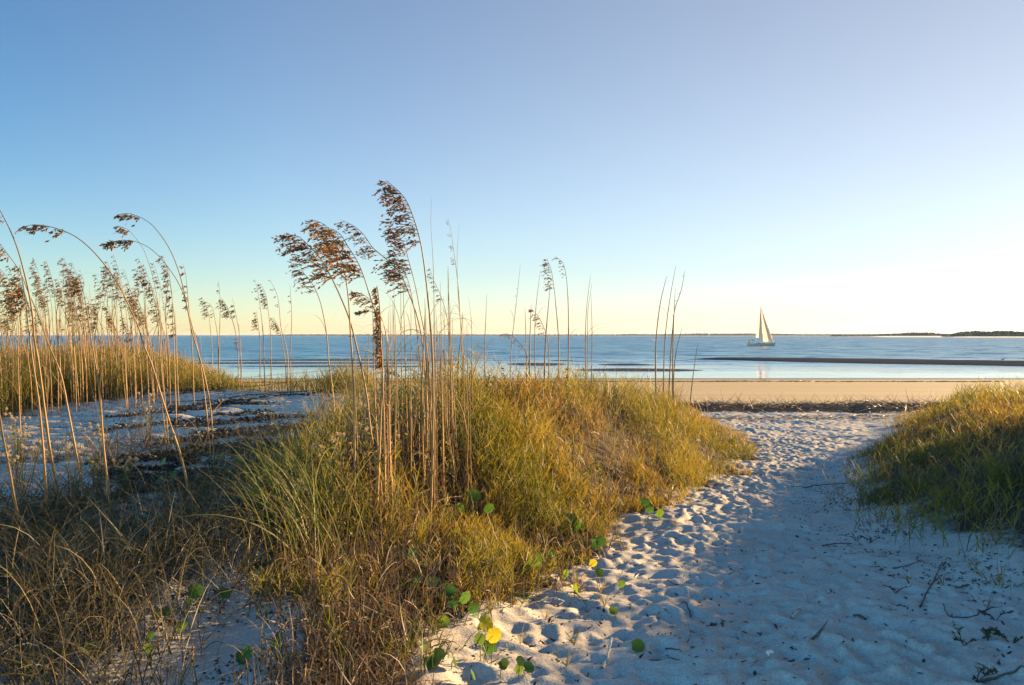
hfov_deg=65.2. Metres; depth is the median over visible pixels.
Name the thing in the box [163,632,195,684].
grass spike
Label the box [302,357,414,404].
grass tussock
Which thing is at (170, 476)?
pennywort
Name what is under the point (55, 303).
sea oat
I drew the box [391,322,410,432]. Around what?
dry stalk
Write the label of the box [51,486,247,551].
grass tussock
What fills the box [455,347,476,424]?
dry stalk
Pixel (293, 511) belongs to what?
grass tussock
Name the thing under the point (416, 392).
dry stalk
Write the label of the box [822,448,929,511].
spiky grass tuft
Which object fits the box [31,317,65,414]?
sea oat
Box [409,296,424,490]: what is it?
dry stalk
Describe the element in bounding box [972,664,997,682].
leafy sprig
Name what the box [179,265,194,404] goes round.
sea oat
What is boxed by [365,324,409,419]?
dry stalk
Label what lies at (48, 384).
dry stalk
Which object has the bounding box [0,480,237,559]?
grass tussock
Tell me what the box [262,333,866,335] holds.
shore wood
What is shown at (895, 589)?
leafy sprig
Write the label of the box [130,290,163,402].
sea oat
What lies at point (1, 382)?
dry stalk
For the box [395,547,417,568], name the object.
pennywort
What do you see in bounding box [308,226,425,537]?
sea oat
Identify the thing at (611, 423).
leafy herb
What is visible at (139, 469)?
creeping vine
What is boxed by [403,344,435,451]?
dry stalk
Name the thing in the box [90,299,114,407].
sea oat
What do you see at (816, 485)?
twig
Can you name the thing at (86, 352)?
dry stalk
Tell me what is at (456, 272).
sea oat
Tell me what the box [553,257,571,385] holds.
sea oat
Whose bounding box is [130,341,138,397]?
dry stalk
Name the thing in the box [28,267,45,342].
sea oat
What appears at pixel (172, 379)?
dune grass
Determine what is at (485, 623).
pennywort
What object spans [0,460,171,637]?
grass tussock
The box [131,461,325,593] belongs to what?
grass tussock
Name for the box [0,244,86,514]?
sea oat
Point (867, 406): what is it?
wrack
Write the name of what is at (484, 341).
dry stalk
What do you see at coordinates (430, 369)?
dry stalk
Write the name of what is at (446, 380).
dry stalk
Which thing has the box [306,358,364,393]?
grass tussock
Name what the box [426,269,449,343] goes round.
sea oat
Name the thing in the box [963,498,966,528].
grass spike
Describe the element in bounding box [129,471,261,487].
creeping vine
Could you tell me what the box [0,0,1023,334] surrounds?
sky
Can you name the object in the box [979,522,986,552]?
grass spike
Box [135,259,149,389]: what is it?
sea oat
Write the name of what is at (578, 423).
leafy herb
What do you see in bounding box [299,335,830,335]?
shore
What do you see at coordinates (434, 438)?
dry stalk
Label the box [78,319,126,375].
sea oat
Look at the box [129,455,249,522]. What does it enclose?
grass tussock
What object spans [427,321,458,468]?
dry stalk
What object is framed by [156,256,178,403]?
sea oat
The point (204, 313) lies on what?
sea oat
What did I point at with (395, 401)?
dry stalk
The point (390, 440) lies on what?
dry stalk
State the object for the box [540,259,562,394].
sea oat
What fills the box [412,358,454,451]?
dry stalk
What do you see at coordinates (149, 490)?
creeping vine
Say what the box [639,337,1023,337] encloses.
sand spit
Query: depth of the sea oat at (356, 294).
6.00 m
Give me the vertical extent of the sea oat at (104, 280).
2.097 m
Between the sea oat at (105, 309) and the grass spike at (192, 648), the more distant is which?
the sea oat at (105, 309)
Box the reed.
[791,591,805,618]
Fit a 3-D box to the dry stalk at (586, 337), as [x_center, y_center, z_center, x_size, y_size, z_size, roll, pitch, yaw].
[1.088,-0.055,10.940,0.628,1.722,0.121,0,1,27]
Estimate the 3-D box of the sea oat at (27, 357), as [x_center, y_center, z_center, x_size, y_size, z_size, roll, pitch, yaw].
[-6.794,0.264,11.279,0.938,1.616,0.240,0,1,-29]
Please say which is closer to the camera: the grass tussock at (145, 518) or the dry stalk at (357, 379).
the grass tussock at (145, 518)
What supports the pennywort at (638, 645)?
on the sand
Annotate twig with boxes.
[792,483,846,487]
[812,620,827,639]
[893,562,917,568]
[942,603,1001,617]
[951,584,968,587]
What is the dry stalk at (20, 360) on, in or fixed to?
on the sand
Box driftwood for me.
[600,637,611,667]
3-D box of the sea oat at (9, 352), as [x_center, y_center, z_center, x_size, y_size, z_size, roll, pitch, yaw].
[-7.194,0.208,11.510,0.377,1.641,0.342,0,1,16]
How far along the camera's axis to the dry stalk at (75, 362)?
11.69 m
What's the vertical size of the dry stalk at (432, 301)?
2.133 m
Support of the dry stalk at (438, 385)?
on the sand
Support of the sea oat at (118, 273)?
on the sand
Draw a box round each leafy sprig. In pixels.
[860,535,879,542]
[883,584,911,592]
[952,626,976,645]
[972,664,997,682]
[974,666,998,673]
[977,609,1012,620]
[980,625,994,640]
[991,627,1022,642]
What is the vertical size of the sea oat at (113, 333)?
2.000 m
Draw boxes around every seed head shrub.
[3,427,30,488]
[4,408,31,463]
[7,439,40,506]
[62,445,86,498]
[79,422,110,484]
[86,453,106,497]
[111,452,137,502]
[137,389,154,448]
[275,479,305,510]
[308,441,330,493]
[326,432,352,485]
[355,403,374,477]
[385,430,402,488]
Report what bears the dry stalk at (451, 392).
on the sand
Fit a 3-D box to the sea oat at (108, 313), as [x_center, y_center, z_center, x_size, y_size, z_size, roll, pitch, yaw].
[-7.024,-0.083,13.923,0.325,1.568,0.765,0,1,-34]
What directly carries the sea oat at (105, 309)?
on the sand
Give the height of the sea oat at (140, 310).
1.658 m
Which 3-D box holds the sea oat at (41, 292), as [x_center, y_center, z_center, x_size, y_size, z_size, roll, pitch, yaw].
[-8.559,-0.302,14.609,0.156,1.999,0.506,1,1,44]
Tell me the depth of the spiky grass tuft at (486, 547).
4.99 m
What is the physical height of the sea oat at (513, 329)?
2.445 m
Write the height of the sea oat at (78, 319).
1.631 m
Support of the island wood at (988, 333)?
on the island at (947, 336)
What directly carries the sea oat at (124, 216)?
on the sand
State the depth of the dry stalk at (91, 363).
12.56 m
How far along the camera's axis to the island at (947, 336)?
1584.54 m
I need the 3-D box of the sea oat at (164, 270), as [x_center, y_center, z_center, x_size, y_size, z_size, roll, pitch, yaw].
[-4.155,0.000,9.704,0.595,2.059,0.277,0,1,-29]
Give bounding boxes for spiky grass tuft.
[318,598,480,684]
[440,511,563,597]
[534,497,580,542]
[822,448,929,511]
[876,434,936,474]
[878,456,957,507]
[912,421,993,469]
[953,441,1023,496]
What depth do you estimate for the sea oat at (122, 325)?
11.65 m
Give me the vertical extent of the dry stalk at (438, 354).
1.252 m
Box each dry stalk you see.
[0,358,14,414]
[0,414,48,544]
[4,316,22,414]
[11,289,12,415]
[25,329,54,396]
[31,330,47,410]
[37,294,46,391]
[40,339,51,377]
[41,349,49,409]
[56,344,72,406]
[58,314,67,413]
[63,305,65,398]
[66,308,83,391]
[67,301,79,407]
[70,313,80,405]
[86,288,90,397]
[88,325,94,395]
[89,319,108,401]
[91,324,93,373]
[91,326,103,407]
[98,324,133,398]
[108,297,115,385]
[119,282,122,394]
[119,337,126,408]
[121,315,127,409]
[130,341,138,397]
[142,312,155,400]
[145,337,187,450]
[157,296,159,374]
[333,334,427,451]
[338,300,412,517]
[339,337,384,489]
[340,342,359,416]
[341,371,413,505]
[343,312,429,512]
[349,369,386,483]
[351,300,399,466]
[360,331,400,487]
[363,328,368,399]
[363,339,412,513]
[363,357,405,461]
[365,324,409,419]
[366,293,395,490]
[373,305,402,446]
[384,290,422,461]
[385,361,404,464]
[386,324,419,515]
[387,280,415,430]
[390,319,435,452]
[390,320,404,379]
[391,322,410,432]
[392,336,410,426]
[392,355,437,509]
[392,366,435,520]
[392,373,415,482]
[399,353,473,469]
[402,318,465,426]
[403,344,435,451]
[407,314,411,487]
[407,350,452,479]
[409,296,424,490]
[409,345,420,452]
[410,318,428,487]
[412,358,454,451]
[413,352,475,493]
[413,359,459,441]
[416,341,437,500]
[417,316,450,436]
[418,304,447,387]
[418,329,452,465]
[423,364,431,450]
[424,340,456,473]
[425,369,460,502]
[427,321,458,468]
[429,304,457,455]
[431,198,462,410]
[435,297,455,459]
[436,288,457,426]
[436,324,475,437]
[439,341,491,496]
[440,318,474,500]
[440,334,489,473]
[442,305,459,445]
[444,312,495,409]
[445,296,458,478]
[446,232,465,401]
[448,276,480,493]
[455,304,472,422]
[455,345,487,514]
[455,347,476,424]
[463,358,477,471]
[484,294,493,387]
[525,316,540,393]
[529,315,537,390]
[534,269,540,379]
[543,290,558,395]
[573,275,597,391]
[587,286,613,388]
[591,302,591,397]
[642,277,666,405]
[656,267,675,394]
[659,299,674,398]
[673,326,682,402]
[689,344,697,414]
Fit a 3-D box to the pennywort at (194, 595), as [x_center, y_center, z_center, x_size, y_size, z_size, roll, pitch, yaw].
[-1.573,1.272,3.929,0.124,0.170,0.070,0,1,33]
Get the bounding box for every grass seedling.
[506,626,538,642]
[537,604,553,619]
[551,646,578,666]
[565,626,581,644]
[596,589,614,605]
[899,565,912,583]
[981,593,996,607]
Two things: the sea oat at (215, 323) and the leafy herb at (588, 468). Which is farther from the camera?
the sea oat at (215, 323)
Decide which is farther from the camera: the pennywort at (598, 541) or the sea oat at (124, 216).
the sea oat at (124, 216)
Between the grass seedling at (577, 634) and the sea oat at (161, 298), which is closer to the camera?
the grass seedling at (577, 634)
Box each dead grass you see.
[0,375,479,684]
[181,362,761,684]
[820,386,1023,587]
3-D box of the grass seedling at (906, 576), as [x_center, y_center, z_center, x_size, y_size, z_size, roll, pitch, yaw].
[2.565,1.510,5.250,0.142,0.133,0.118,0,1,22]
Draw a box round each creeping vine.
[84,449,177,464]
[90,445,255,467]
[90,457,230,474]
[93,419,201,431]
[95,467,222,481]
[97,481,208,498]
[104,387,228,394]
[104,400,243,417]
[104,458,197,474]
[106,405,193,417]
[110,448,198,461]
[110,466,222,482]
[115,466,224,485]
[116,473,264,491]
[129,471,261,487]
[137,386,257,398]
[141,430,246,441]
[150,426,300,446]
[158,366,421,390]
[160,378,478,402]
[161,389,327,407]
[161,422,303,438]
[169,407,273,421]
[169,412,318,427]
[177,438,295,453]
[178,399,273,410]
[179,438,273,448]
[184,412,283,425]
[184,443,281,457]
[188,419,316,433]
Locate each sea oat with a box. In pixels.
[0,210,61,514]
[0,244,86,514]
[0,269,35,461]
[0,309,17,361]
[0,322,13,399]
[2,305,42,415]
[3,265,117,522]
[3,317,26,359]
[5,266,23,362]
[5,311,21,382]
[8,306,27,410]
[14,279,43,350]
[15,223,190,504]
[17,281,24,352]
[18,281,45,404]
[22,288,66,410]
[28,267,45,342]
[30,258,39,360]
[31,257,70,406]
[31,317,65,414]
[33,306,50,381]
[34,272,47,335]
[35,276,55,373]
[40,262,74,394]
[41,297,54,378]
[42,284,57,400]
[46,265,63,376]
[50,268,83,405]
[52,289,72,349]
[54,279,71,352]
[55,283,66,351]
[59,256,93,411]
[59,277,131,520]
[59,278,86,355]
[61,286,76,404]
[61,292,81,394]
[64,310,92,352]
[65,290,98,355]
[66,270,79,400]
[67,288,93,362]
[68,263,94,357]
[68,304,83,363]
[72,273,89,398]
[75,293,87,404]
[77,270,83,346]
[77,293,97,384]
[77,306,89,391]
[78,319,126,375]
[83,296,113,395]
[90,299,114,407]
[91,306,107,357]
[93,275,114,335]
[93,293,100,362]
[97,296,116,339]
[99,240,239,465]
[99,281,119,371]
[100,267,113,399]
[102,267,123,363]
[102,271,128,408]
[102,316,117,352]
[103,262,126,401]
[104,308,128,385]
[104,317,138,366]
[107,277,116,348]
[111,255,148,363]
[111,275,156,406]
[112,272,120,356]
[113,213,215,467]
[113,226,168,447]
[119,288,151,408]
[119,317,145,405]
[121,268,144,355]
[127,273,164,402]
[130,269,156,408]
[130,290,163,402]
[131,288,146,363]
[132,276,138,374]
[134,295,167,398]
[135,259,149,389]
[138,316,146,384]
[139,265,155,355]
[142,264,179,367]
[142,302,161,400]
[143,263,168,372]
[147,288,169,395]
[148,305,181,355]
[155,258,188,422]
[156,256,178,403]
[163,287,170,378]
[165,284,183,405]
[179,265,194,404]
[199,297,212,373]
[202,301,218,361]
[216,281,228,384]
[216,299,238,390]
[226,337,241,391]
[230,297,240,357]
[251,312,261,391]
[252,281,285,391]
[258,284,271,391]
[268,280,288,387]
[269,318,287,391]
[271,233,380,523]
[285,254,347,423]
[288,291,302,392]
[300,219,371,511]
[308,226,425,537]
[334,220,429,449]
[349,291,403,438]
[354,309,414,471]
[360,287,391,529]
[372,180,461,544]
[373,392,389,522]
[378,221,454,472]
[383,250,461,447]
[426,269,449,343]
[446,219,464,380]
[500,334,530,377]
[510,264,520,382]
[528,309,563,397]
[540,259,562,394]
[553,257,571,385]
[668,272,684,399]
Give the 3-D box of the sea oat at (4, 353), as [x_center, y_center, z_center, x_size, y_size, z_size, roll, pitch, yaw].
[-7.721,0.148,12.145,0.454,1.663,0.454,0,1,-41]
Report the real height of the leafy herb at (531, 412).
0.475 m
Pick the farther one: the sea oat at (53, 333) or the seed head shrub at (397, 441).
the sea oat at (53, 333)
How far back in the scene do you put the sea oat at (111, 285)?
11.78 m
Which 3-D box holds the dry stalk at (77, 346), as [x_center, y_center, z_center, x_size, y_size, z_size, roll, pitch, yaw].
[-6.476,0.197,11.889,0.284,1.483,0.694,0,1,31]
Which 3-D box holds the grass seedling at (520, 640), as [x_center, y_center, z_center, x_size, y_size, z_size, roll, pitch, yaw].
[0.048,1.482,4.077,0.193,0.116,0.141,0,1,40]
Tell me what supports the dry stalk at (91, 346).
on the sand
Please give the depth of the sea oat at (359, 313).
6.03 m
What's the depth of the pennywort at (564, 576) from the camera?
5.21 m
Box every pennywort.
[13,659,34,682]
[81,641,104,657]
[143,631,154,659]
[151,606,172,631]
[156,471,177,488]
[175,621,186,637]
[187,583,203,616]
[218,587,229,612]
[226,458,241,477]
[235,646,252,672]
[270,635,283,653]
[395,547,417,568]
[409,575,421,590]
[418,639,429,652]
[423,657,433,671]
[425,576,449,598]
[428,647,445,668]
[437,615,449,634]
[444,585,478,624]
[451,655,456,668]
[453,489,493,519]
[468,669,474,684]
[473,613,501,664]
[498,658,508,678]
[514,656,533,677]
[520,553,542,582]
[562,569,570,587]
[565,513,582,540]
[573,583,578,596]
[589,559,603,591]
[591,536,606,557]
[609,606,617,616]
[618,580,625,591]
[631,638,644,652]
[640,498,653,524]
[656,509,663,521]
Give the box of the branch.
[975,665,1023,682]
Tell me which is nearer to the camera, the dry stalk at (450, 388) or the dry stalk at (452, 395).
the dry stalk at (452, 395)
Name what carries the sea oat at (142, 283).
on the sand
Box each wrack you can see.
[589,389,963,414]
[696,412,913,422]
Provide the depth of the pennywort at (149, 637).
3.51 m
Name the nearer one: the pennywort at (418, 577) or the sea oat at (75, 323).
the pennywort at (418, 577)
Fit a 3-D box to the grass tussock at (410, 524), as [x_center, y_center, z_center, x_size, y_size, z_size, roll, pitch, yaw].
[-0.578,1.208,5.386,1.172,0.736,1.072,0,1,0]
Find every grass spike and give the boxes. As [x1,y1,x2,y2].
[101,587,116,645]
[125,627,137,684]
[148,652,172,684]
[149,637,163,684]
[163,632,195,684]
[178,643,196,684]
[221,546,239,591]
[273,646,285,679]
[294,655,301,679]
[937,510,943,546]
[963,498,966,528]
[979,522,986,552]
[997,509,1005,540]
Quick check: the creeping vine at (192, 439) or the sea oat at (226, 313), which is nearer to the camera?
the creeping vine at (192, 439)
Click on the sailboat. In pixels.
(763, 325)
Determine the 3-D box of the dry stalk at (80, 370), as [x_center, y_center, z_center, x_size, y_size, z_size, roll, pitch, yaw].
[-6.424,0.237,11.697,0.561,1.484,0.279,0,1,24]
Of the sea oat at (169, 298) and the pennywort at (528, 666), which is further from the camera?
the sea oat at (169, 298)
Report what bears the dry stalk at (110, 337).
on the sand
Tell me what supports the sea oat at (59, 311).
on the sand
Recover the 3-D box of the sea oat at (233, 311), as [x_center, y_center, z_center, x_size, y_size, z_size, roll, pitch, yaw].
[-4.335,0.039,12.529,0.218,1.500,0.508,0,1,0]
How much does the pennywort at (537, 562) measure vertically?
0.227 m
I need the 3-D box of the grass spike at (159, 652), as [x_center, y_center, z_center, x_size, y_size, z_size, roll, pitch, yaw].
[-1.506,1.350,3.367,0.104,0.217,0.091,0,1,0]
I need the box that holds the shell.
[766,649,773,655]
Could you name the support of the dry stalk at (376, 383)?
on the sand
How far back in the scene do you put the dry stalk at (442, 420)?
6.18 m
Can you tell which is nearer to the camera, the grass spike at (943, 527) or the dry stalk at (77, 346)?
the grass spike at (943, 527)
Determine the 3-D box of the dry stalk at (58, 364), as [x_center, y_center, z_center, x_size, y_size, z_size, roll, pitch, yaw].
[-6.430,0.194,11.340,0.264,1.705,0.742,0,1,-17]
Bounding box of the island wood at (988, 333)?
[942,330,1023,336]
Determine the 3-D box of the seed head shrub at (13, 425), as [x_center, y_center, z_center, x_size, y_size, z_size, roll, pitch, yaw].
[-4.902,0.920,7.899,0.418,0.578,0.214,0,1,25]
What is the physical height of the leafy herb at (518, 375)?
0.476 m
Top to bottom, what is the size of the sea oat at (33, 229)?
2.162 m
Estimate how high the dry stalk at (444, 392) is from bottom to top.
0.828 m
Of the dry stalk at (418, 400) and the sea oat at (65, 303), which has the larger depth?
the sea oat at (65, 303)
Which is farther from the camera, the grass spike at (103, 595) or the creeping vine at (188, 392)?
the creeping vine at (188, 392)
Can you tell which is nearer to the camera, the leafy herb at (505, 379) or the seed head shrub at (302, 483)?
the seed head shrub at (302, 483)
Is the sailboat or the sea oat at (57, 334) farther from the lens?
the sailboat
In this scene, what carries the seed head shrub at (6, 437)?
on the sand
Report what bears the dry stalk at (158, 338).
on the sand
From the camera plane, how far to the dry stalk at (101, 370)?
11.69 m
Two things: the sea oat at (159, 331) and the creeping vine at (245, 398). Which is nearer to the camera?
the creeping vine at (245, 398)
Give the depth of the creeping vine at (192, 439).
8.69 m
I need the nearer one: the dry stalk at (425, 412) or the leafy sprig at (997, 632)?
the leafy sprig at (997, 632)
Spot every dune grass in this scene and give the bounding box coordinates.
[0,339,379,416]
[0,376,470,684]
[226,341,764,661]
[841,372,1023,587]
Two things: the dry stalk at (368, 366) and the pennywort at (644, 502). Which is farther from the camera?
the dry stalk at (368, 366)
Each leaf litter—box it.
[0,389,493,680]
[68,413,642,684]
[347,447,1020,684]
[793,413,1023,605]
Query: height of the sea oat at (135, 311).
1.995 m
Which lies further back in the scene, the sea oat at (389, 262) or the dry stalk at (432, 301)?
the dry stalk at (432, 301)
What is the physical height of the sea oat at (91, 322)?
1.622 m
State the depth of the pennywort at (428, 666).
3.54 m
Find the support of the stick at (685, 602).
on the sand
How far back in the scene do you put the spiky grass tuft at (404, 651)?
3.40 m
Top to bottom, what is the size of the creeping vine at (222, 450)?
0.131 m
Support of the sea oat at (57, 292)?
on the sand
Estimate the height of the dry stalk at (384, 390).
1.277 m
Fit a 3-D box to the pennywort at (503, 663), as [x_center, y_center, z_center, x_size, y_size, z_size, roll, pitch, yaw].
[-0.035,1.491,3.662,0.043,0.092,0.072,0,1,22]
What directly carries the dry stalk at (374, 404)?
on the sand
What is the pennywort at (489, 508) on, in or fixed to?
on the sand
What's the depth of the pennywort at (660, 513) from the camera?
7.32 m
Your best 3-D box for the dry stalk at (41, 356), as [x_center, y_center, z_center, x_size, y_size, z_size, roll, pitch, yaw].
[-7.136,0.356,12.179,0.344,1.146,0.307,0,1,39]
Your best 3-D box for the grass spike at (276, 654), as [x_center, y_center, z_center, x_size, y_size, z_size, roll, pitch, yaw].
[-0.981,1.356,3.337,0.034,0.183,0.136,0,1,-42]
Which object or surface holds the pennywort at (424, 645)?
on the sand
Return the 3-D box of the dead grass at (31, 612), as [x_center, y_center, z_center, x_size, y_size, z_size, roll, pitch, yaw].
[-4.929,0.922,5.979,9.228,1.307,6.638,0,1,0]
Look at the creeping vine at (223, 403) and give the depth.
10.99 m
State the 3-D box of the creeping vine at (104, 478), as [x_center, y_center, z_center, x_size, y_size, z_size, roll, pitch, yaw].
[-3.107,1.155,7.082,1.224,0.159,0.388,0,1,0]
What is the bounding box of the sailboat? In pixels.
[747,305,774,345]
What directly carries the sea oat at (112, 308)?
on the sand
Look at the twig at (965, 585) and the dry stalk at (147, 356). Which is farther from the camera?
the dry stalk at (147, 356)
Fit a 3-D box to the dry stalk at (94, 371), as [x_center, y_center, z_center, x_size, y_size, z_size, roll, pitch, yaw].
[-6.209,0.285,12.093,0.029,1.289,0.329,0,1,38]
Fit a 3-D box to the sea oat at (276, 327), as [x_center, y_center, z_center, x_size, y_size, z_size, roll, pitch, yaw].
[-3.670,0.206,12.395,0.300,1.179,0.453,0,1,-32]
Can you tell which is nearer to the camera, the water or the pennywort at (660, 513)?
the pennywort at (660, 513)
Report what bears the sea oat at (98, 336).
on the sand
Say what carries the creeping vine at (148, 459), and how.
on the sand
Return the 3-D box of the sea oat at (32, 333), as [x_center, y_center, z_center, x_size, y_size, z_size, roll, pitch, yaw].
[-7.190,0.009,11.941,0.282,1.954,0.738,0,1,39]
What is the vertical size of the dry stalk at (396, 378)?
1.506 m
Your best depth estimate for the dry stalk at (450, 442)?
6.29 m
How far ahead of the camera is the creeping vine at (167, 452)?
7.94 m
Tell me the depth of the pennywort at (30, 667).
3.35 m
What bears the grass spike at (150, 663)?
on the sand
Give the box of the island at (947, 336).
[875,336,1023,336]
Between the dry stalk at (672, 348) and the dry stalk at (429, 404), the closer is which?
the dry stalk at (429, 404)
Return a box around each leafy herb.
[356,425,363,466]
[390,370,430,472]
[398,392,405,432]
[402,387,426,486]
[405,433,416,479]
[440,447,450,489]
[444,442,454,479]
[474,372,497,427]
[501,367,507,395]
[512,371,520,408]
[527,402,533,423]
[549,455,553,487]
[563,365,570,428]
[576,401,581,445]
[583,462,593,488]
[595,456,602,494]
[609,421,614,450]
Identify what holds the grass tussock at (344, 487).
on the sand
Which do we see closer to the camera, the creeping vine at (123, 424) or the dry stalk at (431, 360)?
the dry stalk at (431, 360)
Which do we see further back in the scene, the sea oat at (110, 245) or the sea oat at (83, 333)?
the sea oat at (83, 333)
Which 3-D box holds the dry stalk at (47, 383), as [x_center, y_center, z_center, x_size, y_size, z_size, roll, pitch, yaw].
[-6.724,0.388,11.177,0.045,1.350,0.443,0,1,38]
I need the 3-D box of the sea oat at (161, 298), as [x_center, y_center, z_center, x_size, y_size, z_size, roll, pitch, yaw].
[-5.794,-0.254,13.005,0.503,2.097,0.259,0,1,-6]
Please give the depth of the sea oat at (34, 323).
13.97 m
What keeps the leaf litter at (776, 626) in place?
on the sand
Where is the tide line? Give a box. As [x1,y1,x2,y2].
[233,379,1002,382]
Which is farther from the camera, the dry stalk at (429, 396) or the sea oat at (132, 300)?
the sea oat at (132, 300)
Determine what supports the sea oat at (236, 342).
on the sand
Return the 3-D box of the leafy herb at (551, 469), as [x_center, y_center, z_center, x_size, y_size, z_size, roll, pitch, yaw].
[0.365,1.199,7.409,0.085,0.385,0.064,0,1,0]
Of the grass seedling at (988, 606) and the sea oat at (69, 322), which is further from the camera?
the sea oat at (69, 322)
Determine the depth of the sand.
5.52 m
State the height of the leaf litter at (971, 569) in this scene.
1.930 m
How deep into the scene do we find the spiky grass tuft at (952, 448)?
8.06 m
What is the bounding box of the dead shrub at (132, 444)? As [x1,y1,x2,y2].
[80,362,184,468]
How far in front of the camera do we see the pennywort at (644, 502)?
7.29 m
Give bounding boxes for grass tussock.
[0,441,162,530]
[0,450,117,550]
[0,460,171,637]
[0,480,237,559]
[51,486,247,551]
[98,492,307,604]
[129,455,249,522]
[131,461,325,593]
[148,401,403,585]
[211,410,403,552]
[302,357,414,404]
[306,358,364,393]
[308,445,448,566]
[332,484,508,564]
[420,373,521,485]
[620,361,723,427]
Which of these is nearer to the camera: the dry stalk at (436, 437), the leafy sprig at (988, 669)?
the leafy sprig at (988, 669)
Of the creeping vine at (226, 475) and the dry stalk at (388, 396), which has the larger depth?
the creeping vine at (226, 475)
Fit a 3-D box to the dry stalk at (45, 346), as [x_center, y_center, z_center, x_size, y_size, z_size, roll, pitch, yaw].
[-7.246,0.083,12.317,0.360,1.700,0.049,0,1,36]
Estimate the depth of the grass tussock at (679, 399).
15.21 m
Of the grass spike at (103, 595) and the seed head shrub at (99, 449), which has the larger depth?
the seed head shrub at (99, 449)
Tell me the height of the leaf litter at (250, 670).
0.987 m
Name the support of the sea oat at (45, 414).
on the sand
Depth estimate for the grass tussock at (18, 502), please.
5.59 m
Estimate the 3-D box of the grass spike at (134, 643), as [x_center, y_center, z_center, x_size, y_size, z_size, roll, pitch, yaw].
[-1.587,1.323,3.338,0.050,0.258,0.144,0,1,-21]
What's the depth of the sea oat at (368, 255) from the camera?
6.84 m
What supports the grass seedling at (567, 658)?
on the sand
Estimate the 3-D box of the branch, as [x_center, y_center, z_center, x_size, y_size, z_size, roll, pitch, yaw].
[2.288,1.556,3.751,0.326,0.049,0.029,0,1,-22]
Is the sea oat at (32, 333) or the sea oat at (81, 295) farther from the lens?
the sea oat at (81, 295)
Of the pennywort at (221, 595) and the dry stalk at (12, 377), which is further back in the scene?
the dry stalk at (12, 377)
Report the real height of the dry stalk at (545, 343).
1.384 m
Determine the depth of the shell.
3.93 m
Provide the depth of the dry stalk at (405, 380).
6.38 m
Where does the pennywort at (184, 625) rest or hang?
on the sand
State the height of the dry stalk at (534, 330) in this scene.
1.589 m
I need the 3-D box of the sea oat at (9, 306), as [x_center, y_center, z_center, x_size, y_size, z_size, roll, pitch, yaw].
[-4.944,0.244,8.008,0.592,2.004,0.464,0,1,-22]
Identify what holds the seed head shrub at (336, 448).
on the sand
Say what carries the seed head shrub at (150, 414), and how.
on the sand
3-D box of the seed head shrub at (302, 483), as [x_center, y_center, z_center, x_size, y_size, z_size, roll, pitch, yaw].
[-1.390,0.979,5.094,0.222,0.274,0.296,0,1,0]
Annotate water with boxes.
[0,335,1023,377]
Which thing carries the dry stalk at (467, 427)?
on the sand
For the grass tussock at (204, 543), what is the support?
on the sand
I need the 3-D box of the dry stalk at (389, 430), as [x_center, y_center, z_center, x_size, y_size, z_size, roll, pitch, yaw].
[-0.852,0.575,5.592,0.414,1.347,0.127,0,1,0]
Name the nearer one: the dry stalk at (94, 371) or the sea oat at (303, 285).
the sea oat at (303, 285)
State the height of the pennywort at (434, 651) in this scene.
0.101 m
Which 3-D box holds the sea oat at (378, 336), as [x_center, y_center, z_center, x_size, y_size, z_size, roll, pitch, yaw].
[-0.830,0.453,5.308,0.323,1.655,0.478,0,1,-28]
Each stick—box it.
[650,657,679,660]
[681,601,691,616]
[822,543,851,545]
[853,614,866,619]
[919,562,942,606]
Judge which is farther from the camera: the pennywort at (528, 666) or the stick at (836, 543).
the stick at (836, 543)
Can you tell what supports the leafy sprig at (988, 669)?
on the sand
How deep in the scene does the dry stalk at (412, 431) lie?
6.12 m
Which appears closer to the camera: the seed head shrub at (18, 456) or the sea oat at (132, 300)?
the seed head shrub at (18, 456)
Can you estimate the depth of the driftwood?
3.98 m
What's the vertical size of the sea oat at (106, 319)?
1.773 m
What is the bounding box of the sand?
[0,357,1023,684]
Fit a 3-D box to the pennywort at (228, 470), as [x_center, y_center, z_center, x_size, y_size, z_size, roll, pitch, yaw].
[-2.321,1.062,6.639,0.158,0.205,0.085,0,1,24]
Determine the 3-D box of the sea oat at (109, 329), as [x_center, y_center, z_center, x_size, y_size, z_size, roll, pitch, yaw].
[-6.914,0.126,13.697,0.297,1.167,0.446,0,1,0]
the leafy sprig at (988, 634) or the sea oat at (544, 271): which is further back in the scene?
the sea oat at (544, 271)
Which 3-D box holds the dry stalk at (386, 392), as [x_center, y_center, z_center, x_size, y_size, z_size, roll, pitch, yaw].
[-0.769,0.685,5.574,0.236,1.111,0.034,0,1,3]
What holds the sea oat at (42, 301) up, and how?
on the sand
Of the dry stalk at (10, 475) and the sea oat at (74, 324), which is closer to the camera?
the dry stalk at (10, 475)
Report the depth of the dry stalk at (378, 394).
6.12 m
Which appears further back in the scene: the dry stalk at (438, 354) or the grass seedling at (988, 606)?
the dry stalk at (438, 354)
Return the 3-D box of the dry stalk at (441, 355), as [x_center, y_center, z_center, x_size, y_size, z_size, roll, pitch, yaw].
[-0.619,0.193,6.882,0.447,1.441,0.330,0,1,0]
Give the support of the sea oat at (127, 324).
on the sand
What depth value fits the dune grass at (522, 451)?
6.96 m
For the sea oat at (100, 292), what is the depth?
14.18 m
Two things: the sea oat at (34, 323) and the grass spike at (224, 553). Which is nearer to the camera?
the grass spike at (224, 553)
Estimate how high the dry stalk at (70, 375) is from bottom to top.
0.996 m
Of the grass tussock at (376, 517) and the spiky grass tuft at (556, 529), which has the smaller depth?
the grass tussock at (376, 517)
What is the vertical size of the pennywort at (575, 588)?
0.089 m

